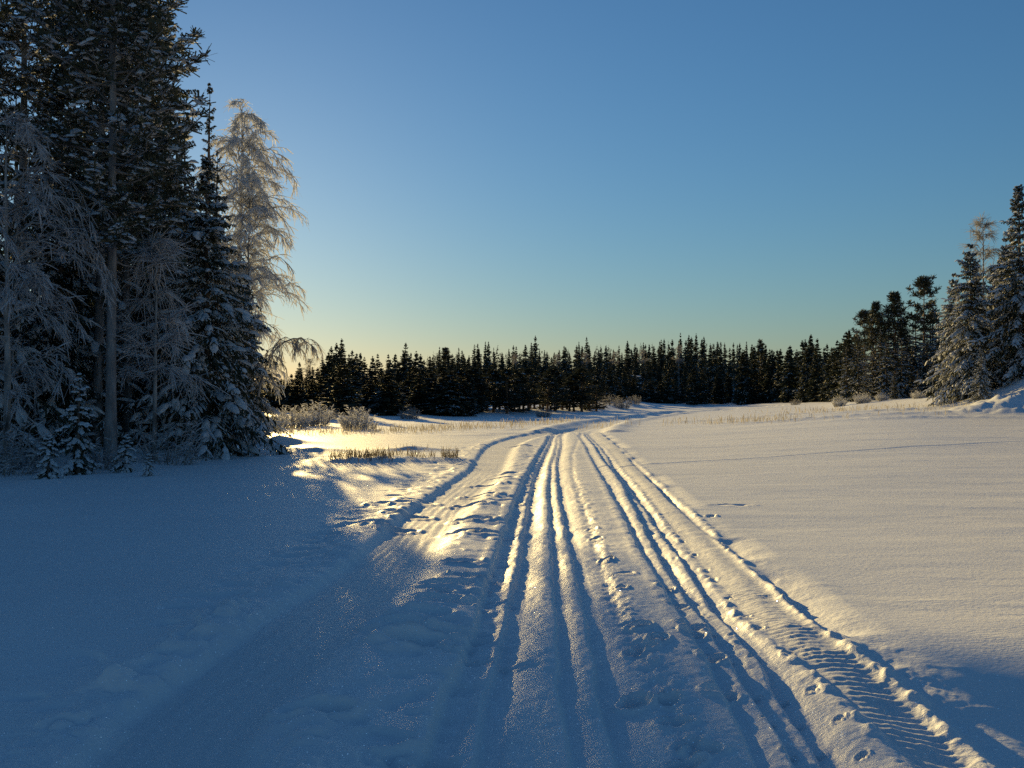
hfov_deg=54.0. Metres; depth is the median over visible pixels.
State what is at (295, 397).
spruce tree
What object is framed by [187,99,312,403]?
birch tree
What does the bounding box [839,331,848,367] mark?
spruce tree
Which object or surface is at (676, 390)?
spruce tree
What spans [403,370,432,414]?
spruce tree
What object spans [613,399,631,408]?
frosted bush
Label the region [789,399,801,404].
frosted bush
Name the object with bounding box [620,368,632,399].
spruce tree
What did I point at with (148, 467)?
spruce sapling
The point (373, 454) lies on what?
grass tuft
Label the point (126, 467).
spruce sapling
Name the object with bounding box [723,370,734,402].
spruce tree
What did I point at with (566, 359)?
spruce tree
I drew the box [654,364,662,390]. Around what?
spruce tree
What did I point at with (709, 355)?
spruce tree
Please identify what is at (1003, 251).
spruce tree
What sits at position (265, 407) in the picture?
spruce tree
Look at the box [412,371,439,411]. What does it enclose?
spruce tree
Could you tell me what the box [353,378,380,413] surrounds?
spruce tree
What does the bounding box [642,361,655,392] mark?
spruce tree
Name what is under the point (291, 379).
spruce tree
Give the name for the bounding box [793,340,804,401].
spruce tree
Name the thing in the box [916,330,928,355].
spruce tree
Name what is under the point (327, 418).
frosted bush
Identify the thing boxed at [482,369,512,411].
pine tree
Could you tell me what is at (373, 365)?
spruce tree
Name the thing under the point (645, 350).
spruce tree
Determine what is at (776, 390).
spruce tree
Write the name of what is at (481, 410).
spruce tree
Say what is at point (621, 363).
spruce tree
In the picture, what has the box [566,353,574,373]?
spruce tree
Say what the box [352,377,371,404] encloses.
spruce tree
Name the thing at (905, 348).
spruce tree
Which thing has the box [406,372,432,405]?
spruce tree
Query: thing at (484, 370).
pine tree
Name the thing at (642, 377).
spruce tree
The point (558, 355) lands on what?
birch tree
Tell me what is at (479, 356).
spruce tree
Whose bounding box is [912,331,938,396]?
spruce tree
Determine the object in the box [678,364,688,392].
spruce tree
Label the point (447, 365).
spruce tree
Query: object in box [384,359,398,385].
spruce tree
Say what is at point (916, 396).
frosted bush
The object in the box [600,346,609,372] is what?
spruce tree
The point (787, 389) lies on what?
spruce tree
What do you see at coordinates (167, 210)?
spruce tree
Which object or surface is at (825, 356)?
spruce tree
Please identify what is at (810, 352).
spruce tree
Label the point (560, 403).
pine tree
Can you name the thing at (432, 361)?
spruce tree
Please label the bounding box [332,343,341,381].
spruce tree
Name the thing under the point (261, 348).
spruce tree
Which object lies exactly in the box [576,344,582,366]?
spruce tree
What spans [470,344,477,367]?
spruce tree
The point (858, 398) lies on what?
frosted bush
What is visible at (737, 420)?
frosted reeds
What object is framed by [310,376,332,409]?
spruce tree
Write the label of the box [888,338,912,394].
spruce tree
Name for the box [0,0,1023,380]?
sky
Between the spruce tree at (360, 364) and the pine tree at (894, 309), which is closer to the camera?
the pine tree at (894, 309)
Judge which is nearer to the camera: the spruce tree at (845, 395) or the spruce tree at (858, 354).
the spruce tree at (845, 395)
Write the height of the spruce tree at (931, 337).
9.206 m
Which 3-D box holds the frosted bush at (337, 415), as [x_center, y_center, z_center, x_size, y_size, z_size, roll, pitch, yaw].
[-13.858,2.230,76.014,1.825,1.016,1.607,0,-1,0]
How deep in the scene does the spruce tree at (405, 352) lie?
159.90 m
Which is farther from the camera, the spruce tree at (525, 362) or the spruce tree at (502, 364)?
the spruce tree at (502, 364)
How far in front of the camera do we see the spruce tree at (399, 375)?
144.14 m
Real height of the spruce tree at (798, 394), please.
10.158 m
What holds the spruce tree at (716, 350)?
on the snow ground
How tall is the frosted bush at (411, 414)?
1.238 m
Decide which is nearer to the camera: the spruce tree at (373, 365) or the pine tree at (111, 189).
the pine tree at (111, 189)
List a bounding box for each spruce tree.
[0,5,87,457]
[0,56,116,419]
[0,64,162,451]
[0,72,39,426]
[54,99,133,404]
[66,1,235,442]
[67,67,144,428]
[117,154,216,440]
[117,158,290,460]
[136,106,189,405]
[140,133,234,384]
[159,178,238,414]
[197,83,224,282]
[203,150,276,437]
[224,284,290,436]
[230,232,268,386]
[262,380,285,409]
[272,381,290,410]
[273,380,308,412]
[289,375,296,389]
[291,380,326,412]
[294,362,304,383]
[296,381,309,392]
[297,370,304,389]
[305,365,316,383]
[308,367,318,383]
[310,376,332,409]
[313,364,331,392]
[315,367,319,382]
[322,352,334,383]
[323,358,365,414]
[323,374,341,409]
[324,346,334,371]
[331,348,346,377]
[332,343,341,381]
[332,363,342,380]
[338,338,347,365]
[345,359,362,400]
[346,354,352,374]
[347,351,356,369]
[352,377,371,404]
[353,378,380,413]
[356,353,366,382]
[360,357,370,382]
[365,356,377,385]
[368,370,411,415]
[370,372,392,404]
[373,354,380,383]
[376,372,391,389]
[377,363,384,381]
[384,354,393,376]
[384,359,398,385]
[391,354,404,385]
[393,375,412,410]
[394,361,405,388]
[397,343,410,374]
[397,365,420,411]
[400,352,408,385]
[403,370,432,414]
[405,353,412,385]
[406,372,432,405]
[410,351,422,372]
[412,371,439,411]
[414,354,426,384]
[416,370,461,414]
[423,356,433,378]
[425,371,475,415]
[431,357,436,378]
[445,356,449,369]
[448,356,454,370]
[455,357,461,368]
[457,376,480,415]
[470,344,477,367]
[476,344,483,366]
[476,348,482,369]
[477,388,491,411]
[482,341,486,367]
[484,341,491,368]
[492,347,496,369]
[497,353,505,369]
[499,356,504,370]
[505,351,512,368]
[511,345,514,368]
[511,347,518,368]
[516,353,523,369]
[521,345,531,375]
[528,343,533,366]
[530,336,541,369]
[538,349,541,372]
[540,351,546,371]
[559,347,566,372]
[560,347,568,368]
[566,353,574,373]
[573,345,577,365]
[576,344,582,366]
[579,346,584,367]
[582,337,592,370]
[591,352,597,371]
[592,364,601,393]
[597,348,603,373]
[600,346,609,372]
[600,369,607,387]
[600,377,611,398]
[600,385,611,400]
[605,367,614,394]
[609,374,624,399]
[611,350,616,374]
[611,384,626,402]
[615,366,621,385]
[616,346,620,370]
[619,353,624,378]
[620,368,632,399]
[623,341,631,368]
[626,377,640,400]
[631,344,635,370]
[631,348,640,374]
[633,375,643,400]
[638,363,646,389]
[640,380,648,399]
[641,344,647,375]
[641,380,655,402]
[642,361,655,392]
[644,345,651,375]
[647,346,662,383]
[651,381,670,403]
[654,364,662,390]
[655,367,679,403]
[656,341,663,367]
[657,340,663,375]
[659,360,667,386]
[661,340,665,365]
[665,345,669,366]
[667,340,681,385]
[671,357,680,391]
[671,378,682,403]
[677,333,684,385]
[677,382,686,402]
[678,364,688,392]
[682,341,692,373]
[682,372,697,404]
[683,367,700,403]
[687,337,698,372]
[693,335,700,375]
[695,340,709,384]
[696,367,710,403]
[699,337,707,369]
[707,345,712,376]
[708,344,719,388]
[709,373,721,403]
[712,378,729,403]
[714,341,720,364]
[716,342,727,384]
[721,343,727,374]
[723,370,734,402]
[726,348,734,389]
[729,342,735,378]
[731,351,752,404]
[733,344,740,385]
[735,352,759,404]
[748,347,762,402]
[755,344,774,403]
[758,350,776,403]
[770,349,785,402]
[770,350,775,382]
[773,350,779,377]
[777,348,799,402]
[784,346,793,385]
[790,350,799,384]
[792,347,814,402]
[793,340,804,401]
[798,334,816,402]
[803,338,825,402]
[814,347,833,401]
[819,348,827,380]
[823,340,840,401]
[823,343,841,401]
[830,334,849,400]
[831,347,855,401]
[833,330,857,398]
[836,336,863,401]
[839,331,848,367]
[842,341,874,401]
[843,333,870,385]
[848,338,873,391]
[860,366,875,401]
[864,348,879,399]
[870,329,893,396]
[871,335,901,399]
[871,338,893,385]
[883,332,896,390]
[887,341,916,398]
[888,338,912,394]
[888,372,899,399]
[890,325,913,372]
[892,325,914,388]
[902,327,925,397]
[907,334,926,382]
[909,320,925,369]
[909,369,923,397]
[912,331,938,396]
[913,244,1010,406]
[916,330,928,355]
[918,310,937,375]
[919,273,962,405]
[920,309,944,392]
[921,319,942,386]
[923,323,942,395]
[923,359,938,396]
[951,277,988,350]
[959,184,1023,387]
[965,348,997,403]
[973,265,1003,370]
[975,238,1017,380]
[994,240,1017,333]
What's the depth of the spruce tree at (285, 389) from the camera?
92.18 m
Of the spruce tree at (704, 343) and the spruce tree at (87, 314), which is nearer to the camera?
the spruce tree at (87, 314)
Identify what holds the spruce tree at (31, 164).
on the snow ground
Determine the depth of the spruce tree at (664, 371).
237.05 m
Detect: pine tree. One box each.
[0,0,108,410]
[1,0,215,463]
[16,0,169,446]
[42,0,204,444]
[433,367,448,378]
[434,347,453,368]
[452,368,478,390]
[469,367,495,405]
[479,368,503,409]
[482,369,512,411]
[484,370,509,409]
[490,368,525,413]
[497,369,530,411]
[498,368,527,409]
[504,374,538,412]
[520,367,542,407]
[526,370,541,408]
[532,374,553,409]
[534,368,567,410]
[534,374,561,411]
[537,367,569,410]
[556,380,571,409]
[556,381,583,410]
[559,373,577,408]
[561,374,588,411]
[567,367,597,411]
[579,381,603,410]
[585,380,611,410]
[755,339,767,386]
[851,308,876,368]
[860,300,891,374]
[873,291,917,373]
[905,273,940,369]
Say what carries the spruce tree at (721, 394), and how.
on the snow ground
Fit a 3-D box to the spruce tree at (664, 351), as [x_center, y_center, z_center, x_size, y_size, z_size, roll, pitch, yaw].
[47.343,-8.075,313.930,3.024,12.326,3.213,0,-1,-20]
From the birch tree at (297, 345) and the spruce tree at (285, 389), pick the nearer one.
the birch tree at (297, 345)
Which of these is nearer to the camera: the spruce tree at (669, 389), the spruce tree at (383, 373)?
the spruce tree at (383, 373)
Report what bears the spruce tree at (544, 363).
on the snow ground
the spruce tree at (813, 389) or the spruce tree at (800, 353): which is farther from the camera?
the spruce tree at (800, 353)
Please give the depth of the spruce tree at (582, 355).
326.53 m
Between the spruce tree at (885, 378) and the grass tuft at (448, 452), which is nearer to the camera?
the grass tuft at (448, 452)
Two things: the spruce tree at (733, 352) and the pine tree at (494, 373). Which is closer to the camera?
the pine tree at (494, 373)
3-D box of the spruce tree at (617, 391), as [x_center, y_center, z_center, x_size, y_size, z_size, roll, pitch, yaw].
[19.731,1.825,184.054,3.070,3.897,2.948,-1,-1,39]
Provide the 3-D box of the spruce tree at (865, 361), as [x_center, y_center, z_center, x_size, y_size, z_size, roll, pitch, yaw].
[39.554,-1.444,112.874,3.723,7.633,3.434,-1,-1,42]
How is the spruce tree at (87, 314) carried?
on the snow ground
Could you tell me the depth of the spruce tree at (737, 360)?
271.85 m
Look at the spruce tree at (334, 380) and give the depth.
103.31 m
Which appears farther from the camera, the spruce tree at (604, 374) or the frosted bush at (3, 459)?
the spruce tree at (604, 374)
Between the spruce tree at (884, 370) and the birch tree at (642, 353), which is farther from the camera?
the birch tree at (642, 353)
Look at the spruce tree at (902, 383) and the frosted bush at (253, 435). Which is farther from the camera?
the spruce tree at (902, 383)
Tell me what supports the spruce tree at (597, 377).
on the snow ground
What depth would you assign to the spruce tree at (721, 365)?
269.13 m
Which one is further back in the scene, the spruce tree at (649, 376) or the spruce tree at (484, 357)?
the spruce tree at (484, 357)
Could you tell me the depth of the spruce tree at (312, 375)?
139.55 m
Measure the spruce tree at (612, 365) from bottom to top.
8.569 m
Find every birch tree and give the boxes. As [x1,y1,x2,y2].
[0,106,120,466]
[96,217,229,460]
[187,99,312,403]
[218,149,292,388]
[243,337,326,426]
[301,358,315,373]
[513,354,518,368]
[553,354,560,367]
[580,352,590,370]
[609,351,619,370]
[635,350,649,370]
[672,345,684,368]
[960,211,999,308]
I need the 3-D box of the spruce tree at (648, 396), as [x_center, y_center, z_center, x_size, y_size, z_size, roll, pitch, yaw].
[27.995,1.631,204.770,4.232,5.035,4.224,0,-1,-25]
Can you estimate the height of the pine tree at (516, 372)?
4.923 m
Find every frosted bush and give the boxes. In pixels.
[0,410,54,476]
[0,430,62,469]
[82,436,128,469]
[130,408,212,465]
[229,421,273,444]
[264,408,289,428]
[274,403,312,427]
[294,400,335,425]
[318,407,340,418]
[336,405,375,429]
[348,408,369,418]
[362,418,377,428]
[398,405,422,419]
[535,407,552,416]
[600,394,619,405]
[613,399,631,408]
[626,394,640,403]
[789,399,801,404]
[830,397,847,406]
[854,391,870,403]
[875,392,887,400]
[910,391,924,398]
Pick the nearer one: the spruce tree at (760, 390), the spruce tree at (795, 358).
the spruce tree at (795, 358)
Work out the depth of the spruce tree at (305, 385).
102.76 m
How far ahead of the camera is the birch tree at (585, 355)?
261.87 m
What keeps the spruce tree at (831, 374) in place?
on the snow ground
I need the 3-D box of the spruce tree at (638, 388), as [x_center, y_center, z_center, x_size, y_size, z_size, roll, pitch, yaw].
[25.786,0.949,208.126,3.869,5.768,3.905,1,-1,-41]
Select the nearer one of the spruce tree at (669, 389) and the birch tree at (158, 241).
the birch tree at (158, 241)
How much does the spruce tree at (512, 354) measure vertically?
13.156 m
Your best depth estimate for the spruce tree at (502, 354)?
299.69 m
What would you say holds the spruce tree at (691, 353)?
on the snow ground
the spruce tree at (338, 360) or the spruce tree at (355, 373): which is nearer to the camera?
the spruce tree at (355, 373)
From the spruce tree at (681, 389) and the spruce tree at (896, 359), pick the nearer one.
the spruce tree at (896, 359)
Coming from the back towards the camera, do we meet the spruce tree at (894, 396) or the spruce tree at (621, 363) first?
the spruce tree at (621, 363)
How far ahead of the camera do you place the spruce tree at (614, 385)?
197.77 m
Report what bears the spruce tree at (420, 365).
on the snow ground
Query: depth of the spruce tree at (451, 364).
138.76 m
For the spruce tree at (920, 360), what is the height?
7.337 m
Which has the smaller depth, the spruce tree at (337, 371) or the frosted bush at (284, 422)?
the frosted bush at (284, 422)
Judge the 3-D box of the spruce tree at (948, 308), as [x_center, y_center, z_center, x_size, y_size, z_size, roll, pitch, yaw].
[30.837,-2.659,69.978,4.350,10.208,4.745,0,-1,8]
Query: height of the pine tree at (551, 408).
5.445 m
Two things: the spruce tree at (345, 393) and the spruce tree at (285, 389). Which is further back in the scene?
the spruce tree at (285, 389)
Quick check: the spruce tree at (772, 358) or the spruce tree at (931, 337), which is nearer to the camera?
the spruce tree at (931, 337)
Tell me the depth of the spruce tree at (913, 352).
107.89 m
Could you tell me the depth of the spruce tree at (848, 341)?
127.96 m
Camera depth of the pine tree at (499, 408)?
117.64 m
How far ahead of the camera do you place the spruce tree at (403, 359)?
153.90 m
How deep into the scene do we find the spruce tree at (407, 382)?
104.99 m
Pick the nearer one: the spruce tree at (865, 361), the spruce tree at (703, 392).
the spruce tree at (865, 361)
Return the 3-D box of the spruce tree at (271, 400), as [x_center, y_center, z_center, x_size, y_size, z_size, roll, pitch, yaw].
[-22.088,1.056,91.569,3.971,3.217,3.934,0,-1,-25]
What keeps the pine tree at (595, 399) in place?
on the snow ground
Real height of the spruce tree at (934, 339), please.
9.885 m
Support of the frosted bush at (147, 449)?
on the snow ground
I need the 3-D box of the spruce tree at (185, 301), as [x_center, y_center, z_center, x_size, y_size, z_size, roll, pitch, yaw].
[-10.248,-2.530,30.998,3.337,9.514,2.764,1,-1,-42]
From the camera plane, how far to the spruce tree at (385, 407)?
89.33 m
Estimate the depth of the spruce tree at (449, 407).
92.63 m
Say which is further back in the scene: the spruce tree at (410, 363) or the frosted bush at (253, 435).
the spruce tree at (410, 363)
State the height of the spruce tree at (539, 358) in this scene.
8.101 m
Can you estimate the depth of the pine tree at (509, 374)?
108.92 m
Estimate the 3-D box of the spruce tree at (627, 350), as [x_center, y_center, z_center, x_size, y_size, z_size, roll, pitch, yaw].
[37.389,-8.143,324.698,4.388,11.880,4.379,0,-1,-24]
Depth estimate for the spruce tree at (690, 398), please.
208.99 m
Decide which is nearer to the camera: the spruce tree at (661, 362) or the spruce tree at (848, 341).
the spruce tree at (848, 341)
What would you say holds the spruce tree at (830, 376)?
on the snow ground
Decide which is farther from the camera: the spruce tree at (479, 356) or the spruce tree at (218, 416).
the spruce tree at (479, 356)
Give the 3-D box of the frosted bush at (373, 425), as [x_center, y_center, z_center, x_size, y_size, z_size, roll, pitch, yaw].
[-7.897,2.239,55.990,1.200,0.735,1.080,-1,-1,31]
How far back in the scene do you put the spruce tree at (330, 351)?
163.13 m
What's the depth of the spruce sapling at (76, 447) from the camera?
21.73 m
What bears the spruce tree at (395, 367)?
on the snow ground
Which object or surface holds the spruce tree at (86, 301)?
on the snow ground
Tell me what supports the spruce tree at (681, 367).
on the snow ground
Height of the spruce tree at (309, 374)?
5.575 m
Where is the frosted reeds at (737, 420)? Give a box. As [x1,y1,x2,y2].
[575,410,809,429]
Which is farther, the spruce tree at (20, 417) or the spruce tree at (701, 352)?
the spruce tree at (701, 352)
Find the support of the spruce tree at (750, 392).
on the snow ground
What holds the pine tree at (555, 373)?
on the snow ground
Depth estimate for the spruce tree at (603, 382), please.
189.88 m
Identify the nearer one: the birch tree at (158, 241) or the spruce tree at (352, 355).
the birch tree at (158, 241)
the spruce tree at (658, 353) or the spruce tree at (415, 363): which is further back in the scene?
the spruce tree at (658, 353)
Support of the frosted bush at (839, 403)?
on the snow ground
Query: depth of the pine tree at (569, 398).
131.51 m
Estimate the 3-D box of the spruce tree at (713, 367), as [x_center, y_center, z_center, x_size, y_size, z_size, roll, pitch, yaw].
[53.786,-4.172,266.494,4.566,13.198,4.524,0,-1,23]
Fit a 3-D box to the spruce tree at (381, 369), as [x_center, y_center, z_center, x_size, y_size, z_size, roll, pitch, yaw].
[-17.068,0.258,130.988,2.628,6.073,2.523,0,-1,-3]
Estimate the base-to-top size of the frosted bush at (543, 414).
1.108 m
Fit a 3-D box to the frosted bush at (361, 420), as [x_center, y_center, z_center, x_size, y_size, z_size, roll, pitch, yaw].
[-8.513,1.864,54.941,2.293,1.435,2.273,0,-1,-1]
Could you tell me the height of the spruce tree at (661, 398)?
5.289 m
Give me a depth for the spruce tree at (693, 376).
213.09 m
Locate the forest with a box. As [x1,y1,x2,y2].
[425,340,776,384]
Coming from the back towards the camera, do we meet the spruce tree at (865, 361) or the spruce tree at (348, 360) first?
the spruce tree at (348, 360)
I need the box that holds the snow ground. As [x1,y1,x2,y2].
[0,374,1023,767]
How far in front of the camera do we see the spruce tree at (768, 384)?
201.95 m
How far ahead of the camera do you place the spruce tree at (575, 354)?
327.93 m
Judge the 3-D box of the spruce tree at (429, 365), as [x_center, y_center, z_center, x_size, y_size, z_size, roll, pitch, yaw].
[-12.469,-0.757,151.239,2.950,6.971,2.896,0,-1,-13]
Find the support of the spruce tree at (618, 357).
on the snow ground
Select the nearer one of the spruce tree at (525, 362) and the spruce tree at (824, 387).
the spruce tree at (824, 387)
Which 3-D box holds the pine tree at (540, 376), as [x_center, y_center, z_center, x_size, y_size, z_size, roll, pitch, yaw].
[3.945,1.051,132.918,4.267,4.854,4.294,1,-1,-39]
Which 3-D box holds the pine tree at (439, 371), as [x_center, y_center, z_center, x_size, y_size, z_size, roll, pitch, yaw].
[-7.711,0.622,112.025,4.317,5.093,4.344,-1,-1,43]
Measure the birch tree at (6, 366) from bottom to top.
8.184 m
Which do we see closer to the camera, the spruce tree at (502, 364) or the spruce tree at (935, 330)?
the spruce tree at (935, 330)
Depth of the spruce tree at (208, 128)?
47.16 m
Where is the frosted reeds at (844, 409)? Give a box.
[697,400,973,424]
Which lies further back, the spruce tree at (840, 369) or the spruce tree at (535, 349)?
the spruce tree at (535, 349)
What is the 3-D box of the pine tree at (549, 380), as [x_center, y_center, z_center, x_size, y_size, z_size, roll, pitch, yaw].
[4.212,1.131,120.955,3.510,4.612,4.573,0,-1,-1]
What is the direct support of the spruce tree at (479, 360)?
on the snow ground
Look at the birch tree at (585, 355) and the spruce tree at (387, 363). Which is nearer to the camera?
the spruce tree at (387, 363)
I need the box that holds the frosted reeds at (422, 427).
[270,416,578,435]
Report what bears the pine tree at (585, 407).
on the snow ground
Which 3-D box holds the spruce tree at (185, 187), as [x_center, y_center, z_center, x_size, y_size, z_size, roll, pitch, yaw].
[-13.040,-3.966,40.299,4.742,13.460,4.736,0,-1,16]
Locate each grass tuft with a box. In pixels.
[323,445,435,462]
[437,446,458,459]
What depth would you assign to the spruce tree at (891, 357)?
123.90 m
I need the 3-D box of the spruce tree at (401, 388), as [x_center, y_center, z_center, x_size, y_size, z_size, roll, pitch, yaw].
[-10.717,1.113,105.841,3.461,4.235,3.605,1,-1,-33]
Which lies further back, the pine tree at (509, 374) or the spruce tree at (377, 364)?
the spruce tree at (377, 364)
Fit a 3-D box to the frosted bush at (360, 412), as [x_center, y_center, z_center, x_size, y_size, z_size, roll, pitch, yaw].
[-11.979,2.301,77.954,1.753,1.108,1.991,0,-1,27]
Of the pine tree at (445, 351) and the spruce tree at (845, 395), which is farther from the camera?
the pine tree at (445, 351)
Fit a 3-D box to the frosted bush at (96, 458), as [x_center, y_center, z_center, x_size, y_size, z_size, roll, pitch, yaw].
[-9.489,1.611,23.154,1.500,0.919,1.350,0,-1,20]
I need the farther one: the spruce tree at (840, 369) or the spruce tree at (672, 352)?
the spruce tree at (672, 352)
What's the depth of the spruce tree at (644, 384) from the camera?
211.52 m
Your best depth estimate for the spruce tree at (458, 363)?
152.34 m
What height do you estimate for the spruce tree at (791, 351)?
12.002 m
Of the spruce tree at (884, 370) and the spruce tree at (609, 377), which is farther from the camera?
the spruce tree at (609, 377)
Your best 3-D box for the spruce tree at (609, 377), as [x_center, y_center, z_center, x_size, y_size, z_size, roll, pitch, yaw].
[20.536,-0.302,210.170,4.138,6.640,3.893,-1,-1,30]
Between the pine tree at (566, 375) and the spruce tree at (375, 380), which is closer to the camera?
the spruce tree at (375, 380)
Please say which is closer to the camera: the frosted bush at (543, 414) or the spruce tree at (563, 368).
the frosted bush at (543, 414)
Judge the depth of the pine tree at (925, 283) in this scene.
111.75 m
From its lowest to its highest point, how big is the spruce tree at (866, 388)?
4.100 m
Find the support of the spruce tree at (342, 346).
on the snow ground
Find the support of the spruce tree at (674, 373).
on the snow ground
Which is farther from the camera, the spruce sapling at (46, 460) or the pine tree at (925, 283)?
the pine tree at (925, 283)
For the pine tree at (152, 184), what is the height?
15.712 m
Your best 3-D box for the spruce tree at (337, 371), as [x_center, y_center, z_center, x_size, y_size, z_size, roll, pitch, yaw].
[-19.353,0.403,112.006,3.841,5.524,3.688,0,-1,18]
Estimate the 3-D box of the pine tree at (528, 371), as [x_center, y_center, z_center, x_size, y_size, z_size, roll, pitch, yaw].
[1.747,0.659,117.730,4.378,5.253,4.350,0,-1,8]
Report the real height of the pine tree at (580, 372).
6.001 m
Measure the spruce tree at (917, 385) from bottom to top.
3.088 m
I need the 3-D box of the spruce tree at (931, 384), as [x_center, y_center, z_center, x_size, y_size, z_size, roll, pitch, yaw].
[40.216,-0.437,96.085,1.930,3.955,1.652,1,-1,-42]
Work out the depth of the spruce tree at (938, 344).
104.22 m
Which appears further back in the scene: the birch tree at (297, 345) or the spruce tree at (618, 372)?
the spruce tree at (618, 372)
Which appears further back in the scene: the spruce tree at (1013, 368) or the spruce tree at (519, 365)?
the spruce tree at (519, 365)
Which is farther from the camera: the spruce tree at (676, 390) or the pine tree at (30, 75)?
the spruce tree at (676, 390)
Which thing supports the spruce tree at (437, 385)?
on the snow ground
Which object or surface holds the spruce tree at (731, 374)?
on the snow ground
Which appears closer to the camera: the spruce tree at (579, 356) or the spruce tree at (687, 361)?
the spruce tree at (687, 361)
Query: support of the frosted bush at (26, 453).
on the snow ground
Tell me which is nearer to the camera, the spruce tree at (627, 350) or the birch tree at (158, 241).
the birch tree at (158, 241)
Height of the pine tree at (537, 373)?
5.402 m
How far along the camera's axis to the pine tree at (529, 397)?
114.02 m
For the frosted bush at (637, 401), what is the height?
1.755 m
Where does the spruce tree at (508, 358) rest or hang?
on the snow ground
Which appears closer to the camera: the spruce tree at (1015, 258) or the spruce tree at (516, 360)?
the spruce tree at (1015, 258)
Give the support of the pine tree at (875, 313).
on the snow ground
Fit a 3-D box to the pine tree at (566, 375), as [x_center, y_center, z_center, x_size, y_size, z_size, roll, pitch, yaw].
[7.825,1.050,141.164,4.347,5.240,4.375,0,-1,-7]
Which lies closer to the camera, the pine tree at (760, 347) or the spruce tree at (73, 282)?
the spruce tree at (73, 282)
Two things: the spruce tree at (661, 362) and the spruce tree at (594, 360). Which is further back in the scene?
the spruce tree at (594, 360)
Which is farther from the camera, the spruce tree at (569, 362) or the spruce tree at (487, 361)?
the spruce tree at (487, 361)
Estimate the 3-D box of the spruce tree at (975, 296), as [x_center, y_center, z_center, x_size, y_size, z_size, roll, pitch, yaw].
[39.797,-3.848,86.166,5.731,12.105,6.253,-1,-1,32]
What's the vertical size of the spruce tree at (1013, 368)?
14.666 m
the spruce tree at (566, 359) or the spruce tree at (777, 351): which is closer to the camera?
the spruce tree at (777, 351)
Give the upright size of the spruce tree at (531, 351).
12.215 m
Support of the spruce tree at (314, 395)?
on the snow ground
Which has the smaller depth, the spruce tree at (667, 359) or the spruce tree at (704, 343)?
the spruce tree at (667, 359)
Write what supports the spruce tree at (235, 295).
on the snow ground
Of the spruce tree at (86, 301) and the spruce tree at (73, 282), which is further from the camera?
the spruce tree at (86, 301)
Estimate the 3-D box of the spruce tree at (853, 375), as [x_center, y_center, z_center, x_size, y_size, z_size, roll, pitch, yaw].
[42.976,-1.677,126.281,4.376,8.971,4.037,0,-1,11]
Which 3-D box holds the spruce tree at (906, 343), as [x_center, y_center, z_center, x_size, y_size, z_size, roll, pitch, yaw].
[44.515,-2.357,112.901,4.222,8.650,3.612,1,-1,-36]
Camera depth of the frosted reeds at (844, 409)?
62.78 m
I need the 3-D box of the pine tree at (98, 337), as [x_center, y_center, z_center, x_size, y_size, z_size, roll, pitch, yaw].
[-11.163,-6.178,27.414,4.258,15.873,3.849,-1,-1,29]
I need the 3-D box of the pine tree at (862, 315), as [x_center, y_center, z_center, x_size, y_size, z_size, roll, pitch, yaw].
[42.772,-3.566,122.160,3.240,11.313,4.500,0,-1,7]
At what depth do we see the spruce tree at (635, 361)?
296.85 m
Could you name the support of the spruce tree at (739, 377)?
on the snow ground
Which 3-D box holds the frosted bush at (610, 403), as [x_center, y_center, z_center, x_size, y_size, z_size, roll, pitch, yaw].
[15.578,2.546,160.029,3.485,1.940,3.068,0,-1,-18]
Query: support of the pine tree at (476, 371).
on the snow ground
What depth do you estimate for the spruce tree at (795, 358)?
191.56 m
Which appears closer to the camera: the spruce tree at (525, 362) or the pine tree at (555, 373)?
the pine tree at (555, 373)
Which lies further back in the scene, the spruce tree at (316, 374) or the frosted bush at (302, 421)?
the spruce tree at (316, 374)
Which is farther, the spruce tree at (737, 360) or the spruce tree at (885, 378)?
the spruce tree at (737, 360)
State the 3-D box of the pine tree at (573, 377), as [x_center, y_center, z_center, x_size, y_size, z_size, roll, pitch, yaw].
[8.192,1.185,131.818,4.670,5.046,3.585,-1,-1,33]
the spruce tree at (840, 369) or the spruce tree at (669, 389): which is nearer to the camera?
the spruce tree at (840, 369)
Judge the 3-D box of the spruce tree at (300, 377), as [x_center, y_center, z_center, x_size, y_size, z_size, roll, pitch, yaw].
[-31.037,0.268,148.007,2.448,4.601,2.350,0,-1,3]
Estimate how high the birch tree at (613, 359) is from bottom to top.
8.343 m
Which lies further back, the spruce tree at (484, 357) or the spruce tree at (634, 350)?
the spruce tree at (634, 350)
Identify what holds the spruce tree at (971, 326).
on the snow ground
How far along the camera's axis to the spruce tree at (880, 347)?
111.93 m
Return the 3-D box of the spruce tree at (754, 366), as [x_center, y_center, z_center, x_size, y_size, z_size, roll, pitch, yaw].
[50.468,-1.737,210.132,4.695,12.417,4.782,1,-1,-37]
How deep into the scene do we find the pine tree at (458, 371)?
103.49 m
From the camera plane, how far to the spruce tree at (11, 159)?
40.09 m
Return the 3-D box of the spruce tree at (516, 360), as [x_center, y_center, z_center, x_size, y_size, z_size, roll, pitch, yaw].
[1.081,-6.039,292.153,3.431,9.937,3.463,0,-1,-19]
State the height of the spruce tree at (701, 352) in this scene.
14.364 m
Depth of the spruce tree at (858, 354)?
136.93 m
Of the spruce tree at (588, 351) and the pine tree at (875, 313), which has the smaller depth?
the pine tree at (875, 313)
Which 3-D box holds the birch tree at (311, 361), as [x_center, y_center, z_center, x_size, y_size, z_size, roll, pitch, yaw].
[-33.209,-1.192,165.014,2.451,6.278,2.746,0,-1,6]
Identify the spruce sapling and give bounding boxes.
[33,435,65,479]
[54,373,101,475]
[110,434,136,472]
[141,453,154,476]
[244,383,259,439]
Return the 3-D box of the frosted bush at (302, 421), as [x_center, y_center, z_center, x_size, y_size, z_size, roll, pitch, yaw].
[-12.653,1.885,58.019,2.446,1.531,2.425,0,-1,7]
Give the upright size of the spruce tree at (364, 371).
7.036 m
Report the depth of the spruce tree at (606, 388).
179.61 m

